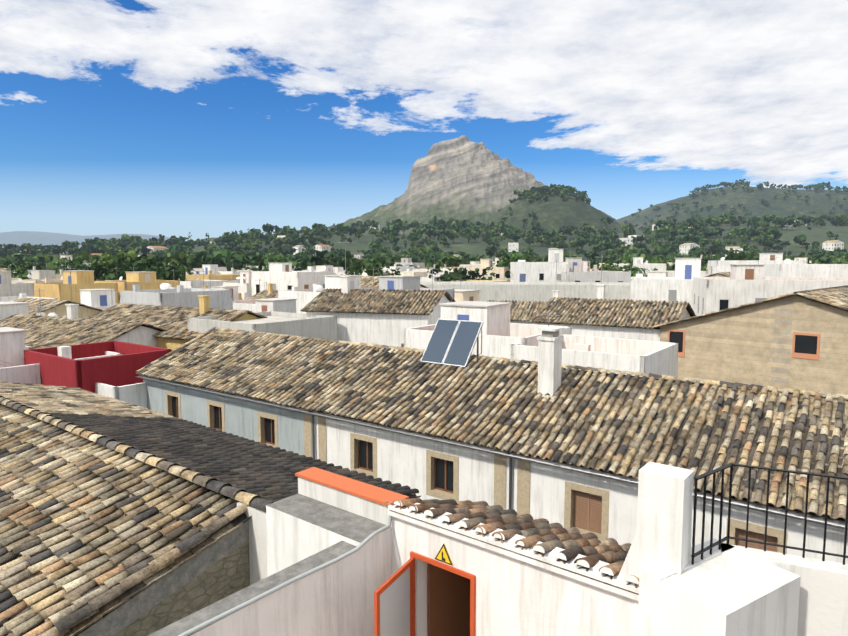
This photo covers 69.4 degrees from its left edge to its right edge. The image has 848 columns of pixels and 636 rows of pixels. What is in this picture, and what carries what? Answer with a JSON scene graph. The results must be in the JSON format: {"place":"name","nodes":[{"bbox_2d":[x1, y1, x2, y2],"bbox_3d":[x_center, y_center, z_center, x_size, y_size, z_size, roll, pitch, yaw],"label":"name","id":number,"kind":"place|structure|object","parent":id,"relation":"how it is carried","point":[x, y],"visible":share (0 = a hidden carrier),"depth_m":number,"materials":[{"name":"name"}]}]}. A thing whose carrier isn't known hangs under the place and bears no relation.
{"place":"outdoors","nodes":[
{"label":"outdoors","id":0,"kind":"place"},
{"bbox_2d":[0,231,170,252],"bbox_3d":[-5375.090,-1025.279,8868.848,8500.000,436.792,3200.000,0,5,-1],"label":"hill","id":1,"kind":"structure","parent":0,"point":[20,238],"depth_m":8113.81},
{"bbox_2d":[95,382,146,407],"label":"terrace wall","id":2,"kind":"structure","parent":0,"point":[135,394],"depth_m":30.11,"materials":[{"name":"white paint"}]},
{"bbox_2d":[77,520,249,635],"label":"house walls","id":3,"kind":"structure","parent":0,"point":[214,572],"depth_m":8.72,"materials":[{"name":"grey stone"}]},
{"bbox_2d":[0,404,251,635],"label":"house roof","id":4,"kind":"structure","parent":3,"relation":"on","point":[83,521],"depth_m":9.78,"materials":[{"name":"tile"}]},
{"bbox_2d":[0,382,420,635],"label":"house roof","id":5,"kind":"structure","parent":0,"point":[246,472],"depth_m":13.58,"materials":[{"name":"tile"}]},
{"bbox_2d":[194,135,615,245],"bbox_3d":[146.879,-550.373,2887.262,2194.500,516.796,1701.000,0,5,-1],"label":"rocky mountain","id":6,"kind":"structure","parent":0,"point":[462,177],"depth_m":2368.33,"materials":[{"name":"stone"}]},
{"bbox_2d":[0,0,847,240],"label":"sky","id":7,"kind":"structure","parent":0,"point":[169,118],"materials":[{"name":"blue"}]},
{"bbox_2d":[24,226,847,260],"bbox_3d":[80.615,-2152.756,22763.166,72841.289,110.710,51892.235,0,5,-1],"label":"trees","id":8,"kind":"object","parent":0,"point":[479,246],"depth_m":683.65,"materials":[{"name":"green plant"}]},
{"bbox_2d":[0,271,33,296],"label":"town house","id":9,"kind":"structure","parent":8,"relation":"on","point":[8,287],"depth_m":72.69,"materials":[{"name":"paint"}]},
{"bbox_2d":[0,293,57,301],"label":"town house","id":10,"kind":"structure","parent":8,"relation":"on","point":[11,298],"depth_m":69.93,"materials":[{"name":"paint"}]},
{"bbox_2d":[0,301,66,319],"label":"white house","id":11,"kind":"structure","parent":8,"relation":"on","point":[9,308],"depth_m":47.61,"materials":[{"name":"paint"}]},
{"bbox_2d":[12,276,62,282],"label":"town house","id":12,"kind":"structure","parent":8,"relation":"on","point":[42,280],"depth_m":102.28,"materials":[{"name":"paint"}]},
{"bbox_2d":[27,265,65,278],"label":"town house","id":13,"kind":"structure","parent":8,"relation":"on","point":[40,274],"depth_m":110.34,"materials":[{"name":"paint"}]},
{"bbox_2d":[32,288,60,315],"bbox_3d":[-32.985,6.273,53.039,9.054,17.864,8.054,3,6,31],"label":"tv antenna","id":14,"kind":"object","parent":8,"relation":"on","point":[40,313],"depth_m":51.09,"materials":[{"name":"paint"}]},
{"bbox_2d":[45,262,49,282],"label":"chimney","id":15,"kind":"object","parent":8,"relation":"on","point":[47,279],"depth_m":85.53,"materials":[{"name":"paint"}]},
{"bbox_2d":[12,298,101,318],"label":"town house","id":16,"kind":"structure","parent":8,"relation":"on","point":[85,311],"depth_m":60.31,"materials":[{"name":"tile"}]},
{"bbox_2d":[0,327,122,384],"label":"white house","id":17,"kind":"structure","parent":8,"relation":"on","point":[13,347],"depth_m":33.43,"materials":[{"name":"paint"}]},
{"bbox_2d":[57,255,90,269],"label":"town house","id":18,"kind":"structure","parent":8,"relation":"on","point":[66,256],"depth_m":212.66,"materials":[{"name":"paint"}]},
{"bbox_2d":[34,270,118,303],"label":"town house","id":19,"kind":"structure","parent":8,"relation":"on","point":[82,279],"depth_m":78.66,"materials":[{"name":"paint"}]},
{"bbox_2d":[0,268,166,349],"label":"tiled house","id":20,"kind":"structure","parent":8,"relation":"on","point":[71,328],"depth_m":40.68,"materials":[{"name":"tile"}]},
{"bbox_2d":[24,341,171,392],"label":"terrace wall","id":21,"kind":"structure","parent":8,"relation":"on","point":[87,374],"depth_m":31.78,"materials":[{"name":"paint"}]},
{"bbox_2d":[79,283,126,306],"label":"town house","id":22,"kind":"structure","parent":8,"relation":"on","point":[96,297],"depth_m":72.75,"materials":[{"name":"paint"}]},
{"bbox_2d":[95,290,118,309],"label":"town house","id":23,"kind":"structure","parent":8,"relation":"on","point":[104,307],"depth_m":70.26,"materials":[{"name":"paint"}]},
{"bbox_2d":[94,266,179,302],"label":"town house","id":24,"kind":"structure","parent":8,"relation":"on","point":[144,280],"depth_m":87.83,"materials":[{"name":"paint"}]},
{"bbox_2d":[147,246,166,254],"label":"villa","id":25,"kind":"object","parent":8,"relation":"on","point":[157,248],"visible":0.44,"depth_m":588.89,"materials":[{"name":"paint"}]},
{"bbox_2d":[84,270,267,349],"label":"yellow tile house","id":26,"kind":"structure","parent":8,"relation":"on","point":[172,320],"depth_m":43.79,"materials":[{"name":"tile"}]},
{"bbox_2d":[119,277,232,309],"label":"town house","id":27,"kind":"structure","parent":8,"relation":"on","point":[166,295],"depth_m":61.24,"materials":[{"name":"paint"}]},
{"bbox_2d":[0,251,376,265],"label":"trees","id":28,"kind":"object","parent":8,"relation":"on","point":[303,256],"depth_m":339.54,"materials":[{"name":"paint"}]},
{"bbox_2d":[186,268,202,273],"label":"building","id":29,"kind":"structure","parent":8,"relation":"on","point":[199,270],"depth_m":176.23,"materials":[{"name":"paint"}]},
{"bbox_2d":[186,264,219,274],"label":"town house","id":30,"kind":"structure","parent":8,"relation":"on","point":[212,267],"depth_m":149.34,"materials":[{"name":"paint"}]},
{"bbox_2d":[180,278,229,288],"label":"town house","id":31,"kind":"structure","parent":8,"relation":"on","point":[196,283],"depth_m":113.00,"materials":[{"name":"paint"}]},
{"bbox_2d":[0,219,421,259],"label":"pine","id":32,"kind":"object","parent":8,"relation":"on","point":[253,238],"visible":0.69,"depth_m":645.65,"materials":[{"name":"plant"}]},
{"bbox_2d":[185,270,239,279],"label":"town house","id":33,"kind":"structure","parent":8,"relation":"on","point":[214,276],"depth_m":127.61,"materials":[{"name":"paint"}]},
{"bbox_2d":[218,267,225,270],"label":"town house","id":34,"kind":"structure","parent":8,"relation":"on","point":[221,268],"depth_m":164.79,"materials":[{"name":"paint"}]},
{"bbox_2d":[203,286,241,299],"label":"town house","id":35,"kind":"structure","parent":8,"relation":"on","point":[239,294],"depth_m":96.12,"materials":[{"name":"paint"}]},
{"bbox_2d":[218,264,249,274],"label":"town house","id":36,"kind":"structure","parent":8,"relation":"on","point":[230,272],"depth_m":154.92,"materials":[{"name":"paint"}]},
{"bbox_2d":[228,270,239,281],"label":"town house","id":37,"kind":"structure","parent":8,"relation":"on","point":[233,280],"depth_m":129.13,"materials":[{"name":"paint"}]},
{"bbox_2d":[222,271,251,296],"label":"town house","id":38,"kind":"structure","parent":8,"relation":"on","point":[244,284],"depth_m":103.36,"materials":[{"name":"paint"}]},
{"bbox_2d":[209,284,264,300],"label":"town house","id":39,"kind":"structure","parent":8,"relation":"on","point":[234,289],"depth_m":90.74,"materials":[{"name":"paint"}]},
{"bbox_2d":[233,279,266,311],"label":"town house","id":40,"kind":"structure","parent":8,"relation":"on","point":[249,305],"depth_m":68.50,"materials":[{"name":"paint"}]},
{"bbox_2d":[245,265,277,299],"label":"town house","id":41,"kind":"structure","parent":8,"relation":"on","point":[271,293],"depth_m":86.20,"materials":[{"name":"tile"}]},
{"bbox_2d":[187,311,336,339],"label":"grey block house","id":42,"kind":"structure","parent":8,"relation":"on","point":[301,325],"depth_m":40.42,"materials":[{"name":"paint"}]},
{"bbox_2d":[252,298,297,312],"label":"town house","id":43,"kind":"structure","parent":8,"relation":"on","point":[278,304],"depth_m":57.84,"materials":[{"name":"paint"}]},
{"bbox_2d":[147,467,408,635],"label":"patio walls","id":44,"kind":"structure","parent":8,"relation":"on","point":[321,517],"depth_m":7.27,"materials":[{"name":"paint"}]},
{"bbox_2d":[178,502,395,635],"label":"conduit pipe","id":45,"kind":"object","parent":44,"relation":"attached to","point":[266,593],"visible":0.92,"depth_m":6.23,"materials":[{"name":"paint"}]},
{"bbox_2d":[392,516,633,635],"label":"stair head room walls","id":46,"kind":"structure","parent":44,"relation":"on","point":[515,597],"depth_m":6.49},
{"bbox_2d":[374,551,475,635],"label":"door frame","id":47,"kind":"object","parent":46,"relation":"attached to","point":[451,599],"depth_m":7.33,"materials":[{"name":"paint"}]},
{"bbox_2d":[435,544,452,565],"bbox_3d":[0.225,2.698,7.036,0.260,0.228,0.020,4,7,38],"label":"warning sign","id":48,"kind":"object","parent":46,"relation":"attached to","point":[443,555],"visible":1,"depth_m":7.03,"materials":[{"name":"metal"}]},
{"bbox_2d":[385,498,638,600],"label":"tiled roof","id":49,"kind":"structure","parent":46,"relation":"on","point":[590,558],"depth_m":6.75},
{"bbox_2d":[617,462,693,635],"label":"corner pillar","id":50,"kind":"structure","parent":46,"relation":"attached to","point":[662,537],"depth_m":5.46,"materials":[{"name":"paint"}]},
{"bbox_2d":[637,538,847,635],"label":"parapet walls","id":51,"kind":"structure","parent":44,"relation":"on","point":[730,590],"depth_m":5.33,"materials":[{"name":"paint"}]},
{"bbox_2d":[691,463,847,564],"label":"iron railing","id":52,"kind":"object","parent":51,"relation":"on","point":[728,536],"visible":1,"depth_m":5.64,"materials":[{"name":"metal"}]},
{"bbox_2d":[251,263,332,295],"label":"town house","id":53,"kind":"structure","parent":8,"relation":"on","point":[281,276],"depth_m":95.80,"materials":[{"name":"paint"}]},
{"bbox_2d":[293,245,306,254],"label":"villa","id":54,"kind":"object","parent":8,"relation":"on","point":[299,248],"visible":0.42,"depth_m":600.95,"materials":[{"name":"paint"}]},
{"bbox_2d":[278,275,361,313],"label":"town house","id":55,"kind":"structure","parent":8,"relation":"on","point":[304,297],"depth_m":65.62,"materials":[{"name":"paint"}]},
{"bbox_2d":[313,244,331,254],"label":"villa","id":56,"kind":"object","parent":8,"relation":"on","point":[320,247],"visible":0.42,"depth_m":594.85,"materials":[{"name":"paint"}]},
{"bbox_2d":[315,265,337,274],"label":"town house","id":57,"kind":"structure","parent":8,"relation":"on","point":[324,267],"depth_m":155.88,"materials":[{"name":"paint"}]},
{"bbox_2d":[333,267,342,273],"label":"town house","id":58,"kind":"structure","parent":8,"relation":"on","point":[336,269],"depth_m":195.84,"materials":[{"name":"paint"}]},
{"bbox_2d":[338,270,347,274],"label":"town house","id":59,"kind":"structure","parent":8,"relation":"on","point":[340,272],"depth_m":149.04,"materials":[{"name":"paint"}]},
{"bbox_2d":[350,252,364,258],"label":"villa","id":60,"kind":"object","parent":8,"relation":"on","point":[358,254],"visible":0.4,"depth_m":557.17,"materials":[{"name":"paint"}]},
{"bbox_2d":[300,240,455,349],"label":"house","id":61,"kind":"structure","parent":8,"relation":"on","point":[387,317],"depth_m":42.81,"materials":[{"name":"paint"}]},
{"bbox_2d":[360,276,427,287],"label":"town house","id":62,"kind":"structure","parent":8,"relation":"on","point":[366,281],"depth_m":73.34,"materials":[{"name":"paint"}]},
{"bbox_2d":[382,264,413,271],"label":"town house","id":63,"kind":"structure","parent":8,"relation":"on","point":[401,268],"depth_m":177.53,"materials":[{"name":"paint"}]},
{"bbox_2d":[360,267,454,298],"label":"town house","id":64,"kind":"structure","parent":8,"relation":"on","point":[396,282],"depth_m":57.21,"materials":[{"name":"paint"}]},
{"bbox_2d":[389,269,429,275],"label":"town house","id":65,"kind":"structure","parent":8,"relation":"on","point":[408,272],"depth_m":149.45,"materials":[{"name":"paint"}]},
{"bbox_2d":[395,258,424,267],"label":"town house","id":66,"kind":"structure","parent":8,"relation":"on","point":[405,261],"depth_m":227.93,"materials":[{"name":"paint"}]},
{"bbox_2d":[0,246,847,281],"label":"town trees","id":67,"kind":"object","parent":8,"relation":"on","point":[115,267],"visible":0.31,"depth_m":175.95,"materials":[{"name":"plant"}]},
{"bbox_2d":[420,255,435,268],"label":"town house","id":68,"kind":"structure","parent":8,"relation":"on","point":[434,264],"depth_m":224.77,"materials":[{"name":"paint"}]},
{"bbox_2d":[420,268,449,281],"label":"town house","id":69,"kind":"structure","parent":8,"relation":"on","point":[424,278],"depth_m":141.77,"materials":[{"name":"paint"}]},
{"bbox_2d":[412,266,468,275],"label":"building","id":70,"kind":"structure","parent":8,"relation":"on","point":[440,273],"depth_m":163.86,"materials":[{"name":"paint"}]},
{"bbox_2d":[454,282,480,301],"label":"town house","id":71,"kind":"structure","parent":8,"relation":"on","point":[465,295],"depth_m":66.24,"materials":[{"name":"paint"}]},
{"bbox_2d":[451,280,507,281],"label":"town house","id":72,"kind":"structure","parent":8,"relation":"on","point":[480,281],"depth_m":125.22,"materials":[{"name":"paint"}]},
{"bbox_2d":[459,258,499,266],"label":"building","id":73,"kind":"structure","parent":8,"relation":"on","point":[477,265],"depth_m":207.26,"materials":[{"name":"paint"}]},
{"bbox_2d":[404,300,571,358],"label":"terrace house","id":74,"kind":"structure","parent":8,"relation":"on","point":[501,333],"depth_m":36.43,"materials":[{"name":"paint"}]},
{"bbox_2d":[467,259,509,279],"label":"town house","id":75,"kind":"structure","parent":8,"relation":"on","point":[498,271],"depth_m":145.39,"materials":[{"name":"paint"}]},
{"bbox_2d":[135,375,847,563],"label":"house walls","id":76,"kind":"structure","parent":8,"relation":"on","point":[602,505],"depth_m":19.22,"materials":[{"name":"white paint"}]},
{"bbox_2d":[136,327,847,520],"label":"house roof","id":77,"kind":"structure","parent":76,"relation":"on","point":[619,422],"depth_m":19.19,"materials":[{"name":"beige tile"}]},
{"bbox_2d":[420,319,482,367],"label":"solar panels","id":78,"kind":"object","parent":77,"relation":"on","point":[452,342],"visible":0.94,"depth_m":24.19,"materials":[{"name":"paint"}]},
{"bbox_2d":[537,326,563,397],"bbox_3d":[4.205,1.691,20.489,0.640,2.740,0.700,4,7,36],"label":"roof chimney","id":79,"kind":"object","parent":77,"relation":"on","point":[549,357],"visible":0.9,"depth_m":20.23,"materials":[{"name":"paint"}]},
{"bbox_2d":[496,278,509,281],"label":"town house","id":80,"kind":"structure","parent":8,"relation":"on","point":[505,279],"depth_m":134.45,"materials":[{"name":"paint"}]},
{"bbox_2d":[508,243,518,251],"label":"villa","id":81,"kind":"object","parent":8,"relation":"on","point":[512,247],"visible":0.9,"depth_m":634.53,"materials":[{"name":"paint"}]},
{"bbox_2d":[486,260,559,323],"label":"tiled house","id":82,"kind":"structure","parent":8,"relation":"on","point":[523,312],"depth_m":53.67,"materials":[{"name":"tile"}]},
{"bbox_2d":[420,281,630,301],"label":"building","id":83,"kind":"structure","parent":8,"relation":"on","point":[523,291],"depth_m":87.94,"materials":[{"name":"paint"}]},
{"bbox_2d":[510,249,586,281],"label":"tall white block","id":84,"kind":"structure","parent":8,"relation":"on","point":[522,271],"depth_m":111.57,"materials":[{"name":"paint"}]},
{"bbox_2d":[582,261,593,270],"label":"town house","id":85,"kind":"structure","parent":8,"relation":"on","point":[588,264],"depth_m":241.90,"materials":[{"name":"paint"}]},
{"bbox_2d":[511,311,677,380],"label":"terrace house","id":86,"kind":"structure","parent":8,"relation":"on","point":[648,357],"depth_m":31.95,"materials":[{"name":"paint"}]},
{"bbox_2d":[561,258,630,281],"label":"building","id":87,"kind":"structure","parent":8,"relation":"on","point":[573,273],"depth_m":105.87,"materials":[{"name":"paint"}]},
{"bbox_2d":[530,263,695,341],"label":"house","id":88,"kind":"structure","parent":8,"relation":"on","point":[600,315],"depth_m":41.53,"materials":[{"name":"tile"}]},
{"bbox_2d":[619,238,632,245],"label":"villa","id":89,"kind":"object","parent":8,"relation":"on","point":[628,241],"visible":0.4,"depth_m":676.15,"materials":[{"name":"paint"}]},
{"bbox_2d":[410,183,847,260],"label":"pine","id":90,"kind":"object","parent":8,"relation":"on","point":[668,231],"visible":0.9,"depth_m":683.93,"materials":[{"name":"plant"}]},
{"bbox_2d":[412,250,846,266],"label":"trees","id":91,"kind":"object","parent":8,"relation":"on","point":[755,255],"visible":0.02,"depth_m":402.35,"materials":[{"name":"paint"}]},
{"bbox_2d":[628,235,644,244],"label":"villa","id":92,"kind":"object","parent":8,"relation":"on","point":[629,236],"visible":0.15,"depth_m":690.47,"materials":[{"name":"paint"}]},
{"bbox_2d":[611,257,665,271],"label":"block","id":93,"kind":"structure","parent":8,"relation":"on","point":[650,266],"depth_m":173.18,"materials":[{"name":"paint"}]},
{"bbox_2d":[648,271,667,276],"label":"town house","id":94,"kind":"structure","parent":8,"relation":"on","point":[657,273],"depth_m":103.67,"materials":[{"name":"paint"}]},
{"bbox_2d":[630,258,700,306],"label":"white block","id":95,"kind":"structure","parent":8,"relation":"on","point":[678,287],"depth_m":74.37,"materials":[{"name":"paint"}]},
{"bbox_2d":[638,261,706,276],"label":"block","id":96,"kind":"structure","parent":8,"relation":"on","point":[672,273],"depth_m":133.67,"materials":[{"name":"paint"}]},
{"bbox_2d":[679,243,699,254],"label":"villa","id":97,"kind":"object","parent":8,"relation":"on","point":[684,248],"visible":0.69,"depth_m":599.74,"materials":[{"name":"paint"}]},
{"bbox_2d":[704,257,729,276],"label":"town house","id":98,"kind":"structure","parent":8,"relation":"on","point":[722,274],"depth_m":97.26,"materials":[{"name":"paint"}]},
{"bbox_2d":[725,246,742,256],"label":"villa","id":99,"kind":"object","parent":8,"relation":"on","point":[734,248],"visible":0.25,"depth_m":579.17,"materials":[{"name":"paint"}]},
{"bbox_2d":[653,285,847,399],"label":"stone gable house","id":100,"kind":"structure","parent":8,"relation":"on","point":[797,340],"depth_m":34.01,"materials":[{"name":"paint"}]},
{"bbox_2d":[707,252,804,274],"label":"white block","id":101,"kind":"structure","parent":8,"relation":"on","point":[722,265],"depth_m":109.64,"materials":[{"name":"paint"}]},
{"bbox_2d":[692,260,847,315],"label":"white block","id":102,"kind":"structure","parent":8,"relation":"on","point":[743,284],"depth_m":61.32,"materials":[{"name":"paint"}]},
{"bbox_2d":[733,213,847,227],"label":"pine","id":103,"kind":"object","parent":8,"relation":"on","point":[841,219],"visible":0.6,"depth_m":817.74,"materials":[{"name":"plant"}]},
{"bbox_2d":[794,257,811,263],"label":"town house","id":104,"kind":"structure","parent":8,"relation":"on","point":[804,258],"depth_m":187.67,"materials":[{"name":"paint"}]},
{"bbox_2d":[763,254,847,277],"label":"white block","id":105,"kind":"structure","parent":8,"relation":"on","point":[787,269],"depth_m":79.43,"materials":[{"name":"paint"}]},
{"bbox_2d":[822,240,843,250],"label":"villa","id":106,"kind":"object","parent":8,"relation":"on","point":[830,245],"visible":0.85,"depth_m":604.75,"materials":[{"name":"paint"}]},
{"bbox_2d":[482,192,622,235],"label":"hill","id":107,"kind":"structure","parent":0,"point":[553,211],"depth_m":862.03,"materials":[{"name":"green plant"}]},
{"bbox_2d":[509,185,590,203],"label":"trees","id":108,"kind":"object","parent":107,"relation":"on","point":[576,195],"visible":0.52,"depth_m":916.89,"materials":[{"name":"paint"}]},
{"bbox_2d":[615,186,847,230],"bbox_3d":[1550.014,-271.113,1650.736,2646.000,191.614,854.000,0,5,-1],"label":"ridge hill","id":109,"kind":"structure","parent":0,"point":[792,203],"depth_m":1412.45,"materials":[{"name":"green plant"}]},
{"bbox_2d":[623,213,673,230],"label":"ridge pines","id":110,"kind":"object","parent":109,"relation":"on","point":[645,223],"visible":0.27,"depth_m":1481.81,"materials":[{"name":"plant"}]},
{"bbox_2d":[638,180,847,223],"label":"ridge pines","id":111,"kind":"object","parent":109,"relation":"on","point":[760,186],"visible":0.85,"depth_m":1460.12,"materials":[{"name":"plant"}]},
{"bbox_2d":[651,185,847,222],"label":"trees","id":112,"kind":"object","parent":109,"relation":"on","point":[732,208],"visible":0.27,"depth_m":1399.80,"materials":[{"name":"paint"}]},
{"bbox_2d":[689,179,817,198],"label":"pine","id":113,"kind":"object","parent":109,"relation":"on","point":[698,188],"visible":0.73,"depth_m":1603.99,"materials":[{"name":"plant"}]},
{"bbox_2d":[818,181,838,188],"bbox_3d":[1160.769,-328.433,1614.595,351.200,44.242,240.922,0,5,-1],"label":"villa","id":114,"kind":"object","parent":109,"relation":"on","point":[824,184],"visible":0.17,"depth_m":1517.05,"materials":[{"name":"paint"}]}
]}

